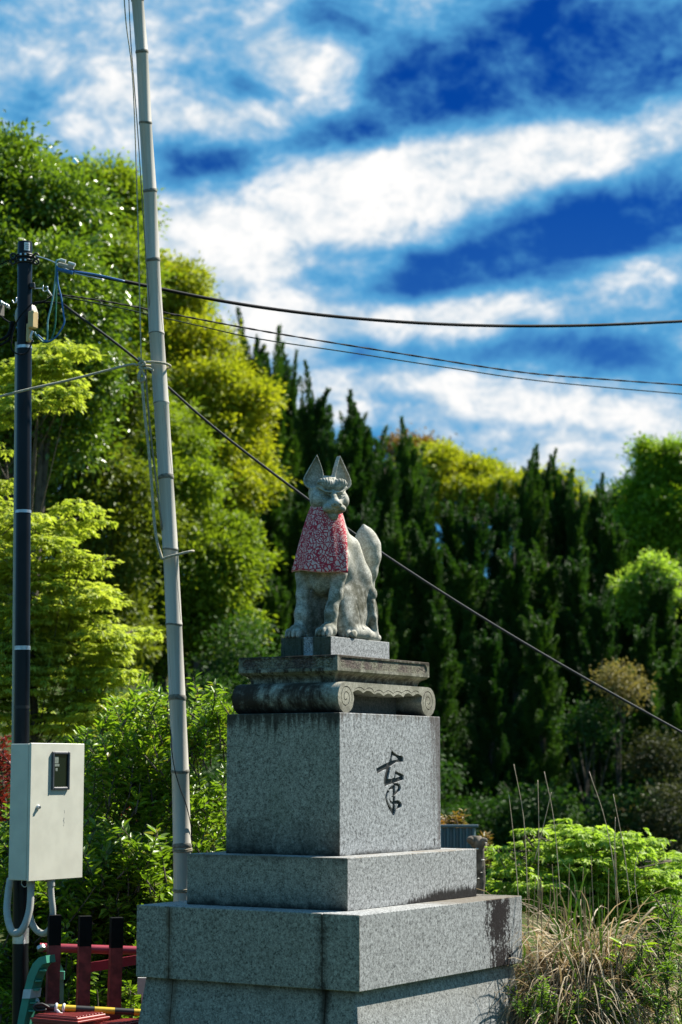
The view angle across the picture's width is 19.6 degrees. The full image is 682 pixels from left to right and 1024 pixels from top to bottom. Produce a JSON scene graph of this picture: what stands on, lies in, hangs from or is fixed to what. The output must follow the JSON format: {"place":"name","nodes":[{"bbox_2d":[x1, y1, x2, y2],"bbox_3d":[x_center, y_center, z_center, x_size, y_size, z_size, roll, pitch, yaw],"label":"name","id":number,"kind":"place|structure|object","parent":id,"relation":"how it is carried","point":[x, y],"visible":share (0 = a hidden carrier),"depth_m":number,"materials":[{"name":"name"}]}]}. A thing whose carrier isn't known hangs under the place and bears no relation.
{"place":"outdoors","nodes":[
{"label":"outdoors","id":0,"kind":"place"},
{"bbox_2d":[0,617,681,1023],"bbox_3d":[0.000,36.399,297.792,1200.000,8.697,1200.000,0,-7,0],"label":"ground","id":1,"kind":"structure","parent":0,"point":[524,929],"depth_m":26.89,"materials":[{"name":"plant"}]},
{"bbox_2d":[10,240,51,1023],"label":"utility pole","id":2,"kind":"object","parent":1,"relation":"on","point":[27,322],"visible":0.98,"depth_m":13.10,"materials":[{"name":"black metal"}]},
{"bbox_2d":[3,743,83,936],"bbox_3d":[-1.958,2.120,12.782,0.345,1.234,0.537,-5,-9,32],"label":"meter box","id":3,"kind":"object","parent":2,"relation":"attached to","point":[46,811],"visible":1,"depth_m":12.63,"materials":[{"name":"beige metal"}]},
{"bbox_2d":[26,743,83,881],"bbox_3d":[-1.829,1.928,12.729,0.041,0.868,0.532,-5,-9,32],"label":"door","id":4,"kind":"structure","parent":3,"relation":"in","point":[56,770],"depth_m":12.71,"materials":[{"name":"beige metal"}]},
{"bbox_2d":[36,255,104,280],"bbox_3d":[-1.825,-1.645,13.255,0.485,0.194,0.062,-1,-7,9],"label":"messenger wire","id":5,"kind":"object","parent":2,"relation":"attached to","point":[73,272],"visible":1,"depth_m":13.22,"materials":[{"name":"metal"}]},
{"bbox_2d":[73,269,681,327],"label":"overhead cable","id":6,"kind":"object","parent":5,"relation":"attached to","point":[393,321],"visible":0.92,"depth_m":14.88,"materials":[{"name":"black rubber"}]},
{"bbox_2d":[57,293,681,385],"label":"overhead wire","id":7,"kind":"object","parent":2,"relation":"attached to","point":[364,347],"visible":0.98,"depth_m":15.07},
{"bbox_2d":[57,295,681,394],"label":"overhead wire","id":8,"kind":"object","parent":2,"relation":"attached to","point":[363,354],"visible":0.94,"depth_m":15.14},
{"bbox_2d":[63,304,681,733],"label":"service cable","id":9,"kind":"object","parent":2,"relation":"attached to","point":[381,552],"visible":0.81,"depth_m":13.41,"materials":[{"name":"black rubber"}]},
{"bbox_2d":[17,954,64,1023],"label":"plastic stand","id":10,"kind":"object","parent":1,"relation":"on","point":[33,984],"visible":0.88,"depth_m":12.40,"materials":[{"name":"teal plastic"}]},
{"bbox_2d":[0,688,117,879],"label":"bush","id":11,"kind":"object","parent":1,"relation":"on","point":[85,780],"visible":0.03,"depth_m":26.67,"materials":[{"name":"green plant"}]},
{"bbox_2d":[0,735,129,833],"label":"red leaf shrub","id":12,"kind":"object","parent":1,"relation":"on","point":[5,758],"visible":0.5,"depth_m":15.01,"materials":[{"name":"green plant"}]},
{"bbox_2d":[30,1011,109,1023],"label":"plastic crate","id":13,"kind":"object","parent":1,"relation":"on","point":[53,1017],"visible":0.96,"depth_m":12.00,"materials":[{"name":"plastic"}]},
{"bbox_2d":[33,1003,140,1015],"bbox_3d":[-1.537,3.065,12.165,0.722,0.102,0.073,2,-8,-11],"label":"striped bar","id":14,"kind":"object","parent":13,"relation":"on","point":[55,1007],"visible":0.93,"depth_m":12.14,"materials":[{"name":"yellow plastic"}]},
{"bbox_2d":[0,921,140,1022],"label":"leafy shrub","id":15,"kind":"object","parent":1,"relation":"on","point":[70,999],"visible":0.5,"depth_m":13.12,"materials":[{"name":"green plant"}]},
{"bbox_2d":[0,109,146,932],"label":"evergreen tree","id":16,"kind":"object","parent":1,"relation":"on","point":[46,213],"visible":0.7,"depth_m":25.09,"materials":[{"name":"green plant"}]},
{"bbox_2d":[0,337,163,961],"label":"maple tree","id":17,"kind":"object","parent":1,"relation":"on","point":[72,601],"visible":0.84,"depth_m":18.80,"materials":[{"name":"green plant"}]},
{"bbox_2d":[36,914,135,1020],"bbox_3d":[-1.527,3.146,12.672,0.834,1.118,0.367,2,-8,-18],"label":"red fence","id":18,"kind":"object","parent":1,"relation":"on","point":[84,949],"visible":0.79,"depth_m":12.56,"materials":[{"name":"paint"}]},
{"bbox_2d":[0,803,172,1023],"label":"hedge","id":19,"kind":"object","parent":1,"relation":"on","point":[97,885],"visible":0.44,"depth_m":13.56,"materials":[{"name":"green plant"}]},
{"bbox_2d":[0,341,199,888],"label":"oak tree","id":20,"kind":"object","parent":1,"relation":"on","point":[125,489],"visible":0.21,"depth_m":29.76,"materials":[{"name":"bright yellow green leaf"},{"name":"bark"}]},
{"bbox_2d":[33,146,186,768],"bbox_3d":[-4.565,-0.017,33.024,4.009,12.823,3.390,0,-7,0],"label":"oak tree","id":21,"kind":"object","parent":1,"relation":"on","point":[126,175],"visible":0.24,"depth_m":33.33,"materials":[{"name":"green plant"}]},
{"bbox_2d":[10,681,226,913],"bbox_3d":[-3.071,4.527,27.631,2.837,4.518,2.710,4,-8,-29],"label":"bush","id":22,"kind":"object","parent":1,"relation":"on","point":[166,751],"visible":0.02,"depth_m":27.69,"materials":[{"name":"green plant"}]},
{"bbox_2d":[68,671,236,891],"bbox_3d":[-1.373,2.190,14.512,1.529,2.064,1.177,0,-7,0],"label":"leafy shrub","id":23,"kind":"object","parent":1,"relation":"on","point":[147,797],"visible":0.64,"depth_m":14.30,"materials":[{"name":"green plant"}]},
{"bbox_2d":[131,0,191,901],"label":"bamboo pole","id":24,"kind":"object","parent":1,"relation":"on","point":[178,726],"visible":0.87,"depth_m":13.04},
{"bbox_2d":[124,0,141,359],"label":"halyard","id":25,"kind":"object","parent":24,"relation":"hanging from","point":[136,181],"visible":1,"depth_m":13.25,"materials":[{"name":"fabric"}]},
{"bbox_2d":[137,361,171,368],"bbox_3d":[-1.243,-0.977,13.180,0.228,0.046,0.188,0,-7,0],"label":"rope","id":26,"kind":"object","parent":24,"relation":"attached to","point":[163,363],"visible":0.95,"depth_m":13.10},
{"bbox_2d":[0,363,136,397],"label":"rope","id":27,"kind":"object","parent":26,"relation":"attached to","point":[66,380],"visible":1,"depth_m":13.01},
{"bbox_2d":[137,357,153,382],"bbox_3d":[-1.297,-0.940,13.082,0.111,0.177,0.027,0,-7,0],"label":"rope knot","id":28,"kind":"object","parent":26,"relation":"hanging from","point":[141,371],"visible":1,"depth_m":13.07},
{"bbox_2d":[140,377,162,559],"bbox_3d":[-1.245,-0.289,13.005,0.168,1.216,0.019,0,-7,0],"label":"rope","id":29,"kind":"object","parent":28,"relation":"hanging from","point":[150,471],"visible":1,"depth_m":13.00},
{"bbox_2d":[105,754,226,889],"bbox_3d":[-1.795,4.896,27.556,3.268,3.406,2.816,0,-7,0],"label":"bush","id":30,"kind":"object","parent":1,"relation":"on","point":[205,771],"visible":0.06,"depth_m":27.33,"materials":[{"name":"green plant"}]},
{"bbox_2d":[147,666,238,845],"bbox_3d":[-2.010,4.731,29.643,2.838,4.940,2.975,0,-7,0],"label":"bush","id":31,"kind":"object","parent":1,"relation":"on","point":[203,682],"visible":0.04,"depth_m":29.72,"materials":[{"name":"green plant"}]},
{"bbox_2d":[100,385,294,780],"bbox_3d":[-2.776,2.031,32.911,3.417,8.842,3.480,4,-9,-31],"label":"oak tree","id":32,"kind":"object","parent":1,"relation":"on","point":[222,566],"visible":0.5,"depth_m":32.58,"materials":[{"name":"green plant"}]},
{"bbox_2d":[113,248,302,794],"bbox_3d":[-2.967,0.601,35.663,4.502,11.744,3.174,-3,-8,25],"label":"oak tree","id":33,"kind":"object","parent":1,"relation":"on","point":[228,389],"visible":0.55,"depth_m":35.34,"materials":[{"name":"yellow plant"}]},
{"bbox_2d":[184,598,287,822],"bbox_3d":[-1.534,4.397,30.714,2.102,6.193,2.551,0,-7,0],"label":"bush","id":34,"kind":"object","parent":1,"relation":"on","point":[228,653],"visible":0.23,"depth_m":30.76,"materials":[{"name":"green plant"}]},
{"bbox_2d":[210,306,269,727],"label":"cypress tree","id":35,"kind":"object","parent":1,"relation":"on","point":[260,350],"visible":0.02,"depth_m":41.60,"materials":[{"name":"green plant"}]},
{"bbox_2d":[217,505,269,791],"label":"cypress tree","id":36,"kind":"object","parent":1,"relation":"on","point":[261,605],"visible":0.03,"depth_m":36.95,"materials":[{"name":"green plant"}]},
{"bbox_2d":[222,451,292,756],"bbox_3d":[-1.426,2.679,37.475,1.710,7.873,1.566,0,-7,3],"label":"cypress tree","id":37,"kind":"object","parent":1,"relation":"on","point":[274,523],"visible":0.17,"depth_m":37.59,"materials":[{"name":"green plant"}]},
{"bbox_2d":[236,570,294,678],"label":"cypress tree","id":38,"kind":"object","parent":1,"relation":"on","point":[277,598],"visible":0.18,"depth_m":34.95,"materials":[{"name":"green plant"}]},
{"bbox_2d":[250,324,295,580],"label":"cypress tree","id":39,"kind":"object","parent":1,"relation":"on","point":[280,361],"visible":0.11,"depth_m":41.02,"materials":[{"name":"green plant"}]},
{"bbox_2d":[283,348,304,508],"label":"cypress tree","id":40,"kind":"object","parent":1,"relation":"on","point":[296,454],"visible":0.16,"depth_m":41.45,"materials":[{"name":"green plant"}]},
{"bbox_2d":[278,494,310,626],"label":"cypress tree","id":41,"kind":"object","parent":1,"relation":"on","point":[296,518],"visible":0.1,"depth_m":37.09,"materials":[{"name":"green plant"}]},
{"bbox_2d":[280,359,331,507],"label":"cypress tree","id":42,"kind":"object","parent":1,"relation":"on","point":[312,425],"visible":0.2,"depth_m":40.43,"materials":[{"name":"green plant"}]},
{"bbox_2d":[136,654,521,1023],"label":"stone pedestal","id":43,"kind":"object","parent":1,"relation":"on","point":[334,883],"visible":1,"depth_m":11.70,"materials":[{"name":"stone"}]},
{"bbox_2d":[281,455,388,658],"bbox_3d":[-0.015,0.298,12.490,0.390,1.282,0.810,-5,-9,32],"label":"fox statue","id":44,"kind":"object","parent":43,"relation":"on","point":[335,612],"visible":0.87,"depth_m":12.30,"materials":[{"name":"stone"}]},
{"bbox_2d":[292,506,347,572],"bbox_3d":[-0.146,0.177,12.363,0.318,0.447,0.408,2,-8,-17],"label":"bib","id":45,"kind":"object","parent":44,"relation":"attached to","point":[322,546],"visible":0.97,"depth_m":12.22,"materials":[{"name":"red fabric"}]},
{"bbox_2d":[311,415,346,523],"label":"cypress tree","id":46,"kind":"object","parent":1,"relation":"on","point":[326,452],"visible":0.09,"depth_m":39.89,"materials":[{"name":"green plant"}]},
{"bbox_2d":[336,388,374,534],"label":"cypress tree","id":47,"kind":"object","parent":1,"relation":"on","point":[351,453],"visible":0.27,"depth_m":40.32,"materials":[{"name":"green plant"}]},
{"bbox_2d":[346,396,380,504],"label":"cypress tree","id":48,"kind":"object","parent":1,"relation":"on","point":[368,443],"visible":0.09,"depth_m":41.30,"materials":[{"name":"green plant"}]},
{"bbox_2d":[346,489,382,602],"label":"cypress tree","id":49,"kind":"object","parent":1,"relation":"on","point":[366,519],"visible":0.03,"depth_m":37.20,"materials":[{"name":"green plant"}]},
{"bbox_2d":[377,589,398,659],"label":"cypress tree","id":50,"kind":"object","parent":1,"relation":"on","point":[386,631],"visible":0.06,"depth_m":33.91,"materials":[{"name":"green plant"}]},
{"bbox_2d":[365,437,412,654],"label":"cypress tree","id":51,"kind":"object","parent":1,"relation":"on","point":[386,483],"visible":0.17,"depth_m":39.22,"materials":[{"name":"green plant"}]},
{"bbox_2d":[375,501,426,660],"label":"cypress tree","id":52,"kind":"object","parent":1,"relation":"on","point":[395,544],"visible":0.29,"depth_m":36.47,"materials":[{"name":"green plant"}]},
{"bbox_2d":[391,415,438,623],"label":"cypress tree","id":53,"kind":"object","parent":1,"relation":"on","point":[406,458],"visible":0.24,"depth_m":40.27,"materials":[{"name":"green plant"}]},
{"bbox_2d":[374,426,456,467],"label":"hill tree","id":54,"kind":"object","parent":1,"relation":"on","point":[396,440],"visible":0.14,"depth_m":61.52,"materials":[{"name":"green plant"}]},
{"bbox_2d":[407,477,444,657],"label":"cypress tree","id":55,"kind":"object","parent":1,"relation":"on","point":[422,516],"visible":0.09,"depth_m":38.66,"materials":[{"name":"green plant"}]},
{"bbox_2d":[395,519,469,733],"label":"cypress tree","id":56,"kind":"object","parent":1,"relation":"on","point":[429,567],"visible":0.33,"depth_m":36.48,"materials":[{"name":"green plant"}]},
{"bbox_2d":[419,600,474,823],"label":"cypress tree","id":57,"kind":"object","parent":1,"relation":"on","point":[444,674],"visible":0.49,"depth_m":33.25,"materials":[{"name":"green plant"}]},
{"bbox_2d":[433,487,473,606],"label":"cypress tree","id":58,"kind":"object","parent":1,"relation":"on","point":[449,535],"visible":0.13,"depth_m":39.13,"materials":[{"name":"green plant"}]},
{"bbox_2d":[441,825,477,848],"bbox_3d":[0.738,3.464,16.693,0.860,1.623,0.040,0,-7,0],"label":"corrugated panel","id":59,"kind":"object","parent":1,"relation":"on","point":[454,837],"visible":0.19,"depth_m":16.78,"materials":[{"name":"blue metal"}]},
{"bbox_2d":[431,543,499,817],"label":"cypress tree","id":60,"kind":"object","parent":1,"relation":"on","point":[461,582],"visible":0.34,"depth_m":35.86,"materials":[{"name":"green plant"}]},
{"bbox_2d":[441,808,494,867],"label":"potted shrub","id":61,"kind":"object","parent":1,"relation":"on","point":[457,818],"visible":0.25,"depth_m":17.15,"materials":[{"name":"orange plant"}]},
{"bbox_2d":[440,728,497,843],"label":"bush","id":62,"kind":"object","parent":1,"relation":"on","point":[452,796],"visible":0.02,"depth_m":30.59,"materials":[{"name":"green plant"}]},
{"bbox_2d":[466,836,487,893],"bbox_3d":[0.959,3.069,13.624,0.204,1.650,0.221,0,-7,0],"label":"post","id":63,"kind":"object","parent":1,"relation":"on","point":[478,843],"visible":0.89,"depth_m":13.67,"materials":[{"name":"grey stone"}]},
{"bbox_2d":[444,493,512,749],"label":"cypress tree","id":64,"kind":"object","parent":1,"relation":"on","point":[473,536],"visible":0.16,"depth_m":38.10,"materials":[{"name":"green plant"}]},
{"bbox_2d":[392,435,578,552],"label":"hill tree","id":65,"kind":"object","parent":1,"relation":"on","point":[454,470],"visible":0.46,"depth_m":57.49,"materials":[{"name":"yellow plant"}]},
{"bbox_2d":[441,782,539,893],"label":"bush","id":66,"kind":"object","parent":1,"relation":"on","point":[498,839],"visible":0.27,"depth_m":30.90,"materials":[{"name":"green plant"}]},
{"bbox_2d":[452,619,532,879],"bbox_3d":[2.423,4.031,32.809,1.408,4.510,1.290,-6,-9,38],"label":"cypress tree","id":67,"kind":"object","parent":1,"relation":"on","point":[492,723],"visible":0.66,"depth_m":32.69,"materials":[{"name":"green plant"}]},
{"bbox_2d":[480,478,521,728],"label":"cypress tree","id":68,"kind":"object","parent":1,"relation":"on","point":[502,518],"visible":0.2,"depth_m":39.16,"materials":[{"name":"green plant"}]},
{"bbox_2d":[474,531,554,795],"bbox_3d":[3.165,3.455,35.872,1.689,6.354,1.718,-1,-8,10],"label":"cypress tree","id":69,"kind":"object","parent":1,"relation":"on","point":[509,605],"visible":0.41,"depth_m":35.92,"materials":[{"name":"green plant"}]},
{"bbox_2d":[511,446,545,712],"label":"cypress tree","id":70,"kind":"object","parent":1,"relation":"on","point":[530,525],"visible":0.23,"depth_m":40.20,"materials":[{"name":"green plant"}]},
{"bbox_2d":[505,981,556,1023],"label":"weed","id":71,"kind":"object","parent":1,"relation":"on","point":[525,1015],"visible":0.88,"depth_m":12.19,"materials":[{"name":"green plant"}]},
{"bbox_2d":[521,443,550,602],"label":"cypress tree","id":72,"kind":"object","parent":1,"relation":"on","point":[545,504],"visible":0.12,"depth_m":40.83,"materials":[{"name":"green plant"}]},
{"bbox_2d":[481,776,603,891],"bbox_3d":[3.145,5.480,30.550,1.916,2.794,1.952,6,-9,-38],"label":"bush","id":73,"kind":"object","parent":1,"relation":"on","point":[531,822],"visible":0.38,"depth_m":30.48,"materials":[{"name":"green plant"}]},
{"bbox_2d":[508,538,583,818],"bbox_3d":[3.860,3.558,36.447,1.594,6.176,1.757,-4,-8,26],"label":"cypress tree","id":74,"kind":"object","parent":1,"relation":"on","point":[546,595],"visible":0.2,"depth_m":36.47,"materials":[{"name":"green plant"}]},
{"bbox_2d":[528,975,563,1023],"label":"weed","id":75,"kind":"object","parent":1,"relation":"on","point":[542,1019],"visible":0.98,"depth_m":12.10,"materials":[{"name":"green plant"}]},
{"bbox_2d":[512,605,596,849],"bbox_3d":[3.424,3.947,33.270,1.646,4.827,1.413,4,-8,-28],"label":"cypress tree","id":76,"kind":"object","parent":1,"relation":"on","point":[539,707],"visible":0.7,"depth_m":33.21,"materials":[{"name":"green plant"}]},
{"bbox_2d":[521,455,596,507],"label":"hill tree","id":77,"kind":"object","parent":1,"relation":"on","point":[576,480],"depth_m":60.24,"materials":[{"name":"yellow plant"}]},
{"bbox_2d":[543,453,589,603],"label":"cypress tree","id":78,"kind":"object","parent":1,"relation":"on","point":[554,528],"visible":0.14,"depth_m":40.21,"materials":[{"name":"green plant"}]},
{"bbox_2d":[549,989,592,1023],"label":"weed","id":79,"kind":"object","parent":1,"relation":"on","point":[572,1019],"visible":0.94,"depth_m":12.10,"materials":[{"name":"green plant"}]},
{"bbox_2d":[547,545,598,814],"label":"cypress tree","id":80,"kind":"object","parent":1,"relation":"on","point":[571,620],"visible":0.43,"depth_m":35.87,"materials":[{"name":"green plant"}]},
{"bbox_2d":[558,472,596,626],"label":"cypress tree","id":81,"kind":"object","parent":1,"relation":"on","point":[576,527],"visible":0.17,"depth_m":39.20,"materials":[{"name":"green plant"}]},
{"bbox_2d":[479,766,681,1023],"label":"grass tussock","id":82,"kind":"object","parent":1,"relation":"on","point":[581,966],"depth_m":12.58,"materials":[{"name":"plant"}]},
{"bbox_2d":[563,977,632,1023],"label":"weed","id":83,"kind":"object","parent":82,"relation":"on","point":[604,1007],"visible":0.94,"depth_m":12.18,"materials":[{"name":"green plant"}]},
{"bbox_2d":[600,977,655,1023],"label":"weed","id":84,"kind":"object","parent":82,"relation":"on","point":[619,1019],"visible":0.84,"depth_m":12.20,"materials":[{"name":"green plant"}]},
{"bbox_2d":[600,954,659,1021],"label":"weed","id":85,"kind":"object","parent":82,"relation":"on","point":[629,969],"visible":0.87,"depth_m":12.37,"materials":[{"name":"green plant"}]},
{"bbox_2d":[604,935,657,979],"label":"creeper","id":86,"kind":"object","parent":82,"relation":"on","point":[621,962],"visible":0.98,"depth_m":12.36,"materials":[{"name":"green plant"}]},
{"bbox_2d":[645,908,676,1023],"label":"weed","id":87,"kind":"object","parent":82,"relation":"on","point":[661,924],"visible":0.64,"depth_m":12.57,"materials":[{"name":"green plant"}]},
{"bbox_2d":[648,889,681,1023],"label":"weed","id":88,"kind":"object","parent":82,"relation":"on","point":[670,925],"visible":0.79,"depth_m":12.67,"materials":[{"name":"green plant"}]},
{"bbox_2d":[484,818,681,961],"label":"bush","id":89,"kind":"object","parent":1,"relation":"on","point":[580,851],"visible":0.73,"depth_m":16.38,"materials":[{"name":"green plant"}]},
{"bbox_2d":[546,690,635,890],"bbox_3d":[3.901,5.024,31.604,1.603,4.336,2.091,0,-7,0],"label":"bush","id":90,"kind":"object","parent":1,"relation":"on","point":[588,722],"visible":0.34,"depth_m":31.71,"materials":[{"name":"green plant"}]},
{"bbox_2d":[560,577,633,822],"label":"cypress tree","id":91,"kind":"object","parent":1,"relation":"on","point":[600,629],"visible":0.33,"depth_m":34.28,"materials":[{"name":"green plant"}]},
{"bbox_2d":[582,472,629,599],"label":"cypress tree","id":92,"kind":"object","parent":1,"relation":"on","point":[594,532],"visible":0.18,"depth_m":39.66,"materials":[{"name":"green plant"}]},
{"bbox_2d":[589,500,631,754],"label":"cypress tree","id":93,"kind":"object","parent":1,"relation":"on","point":[612,558],"visible":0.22,"depth_m":38.59,"materials":[{"name":"green plant"}]},
{"bbox_2d":[582,656,660,889],"bbox_3d":[4.479,4.719,31.625,1.409,4.831,2.209,-2,-8,16],"label":"bush","id":94,"kind":"object","parent":1,"relation":"on","point":[617,685],"visible":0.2,"depth_m":31.78,"materials":[{"name":"beige plant"}]},
{"bbox_2d":[567,773,677,893],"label":"bush","id":95,"kind":"object","parent":1,"relation":"on","point":[609,813],"visible":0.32,"depth_m":30.50,"materials":[{"name":"green plant"}]},
{"bbox_2d":[612,587,643,794],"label":"cypress tree","id":96,"kind":"object","parent":1,"relation":"on","point":[626,642],"visible":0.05,"depth_m":36.84,"materials":[{"name":"green plant"}]},
{"bbox_2d":[611,613,673,820],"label":"cypress tree","id":97,"kind":"object","parent":1,"relation":"on","point":[645,655],"visible":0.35,"depth_m":33.74,"materials":[{"name":"green plant"}]},
{"bbox_2d":[606,546,681,636],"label":"broadleaf tree","id":98,"kind":"object","parent":1,"relation":"on","point":[632,599],"visible":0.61,"depth_m":36.48,"materials":[{"name":"green plant"}]},
{"bbox_2d":[608,430,681,573],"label":"broadleaf tree","id":99,"kind":"object","parent":1,"relation":"on","point":[649,513],"visible":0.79,"depth_m":44.94,"materials":[{"name":"green plant"}]},
{"bbox_2d":[608,716,681,864],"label":"bush","id":100,"kind":"object","parent":1,"relation":"on","point":[655,758],"visible":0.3,"depth_m":31.12,"materials":[{"name":"green plant"}]},
{"bbox_2d":[615,770,681,887],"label":"bush","id":101,"kind":"object","parent":1,"relation":"on","point":[666,825],"visible":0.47,"depth_m":29.93,"materials":[{"name":"green plant"}]},
{"bbox_2d":[627,564,681,770],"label":"cypress tree","id":102,"kind":"object","parent":1,"relation":"on","point":[667,636],"visible":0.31,"depth_m":35.86,"materials":[{"name":"green plant"}]},
{"bbox_2d":[632,972,681,1023],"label":"weed","id":103,"kind":"object","parent":1,"relation":"on","point":[658,1003],"visible":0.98,"depth_m":12.11,"materials":[{"name":"green plant"}]},
{"bbox_2d":[640,944,675,1023],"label":"weed","id":104,"kind":"object","parent":1,"relation":"on","point":[667,980],"visible":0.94,"depth_m":12.23,"materials":[{"name":"green plant"}]},
{"bbox_2d":[643,656,681,822],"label":"cypress tree","id":105,"kind":"object","parent":1,"relation":"on","point":[671,714],"visible":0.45,"depth_m":32.73,"materials":[{"name":"green plant"}]},
{"bbox_2d":[0,0,681,581],"label":"sky","id":106,"kind":"structure","parent":0,"point":[443,161],"materials":[{"name":"blue"}]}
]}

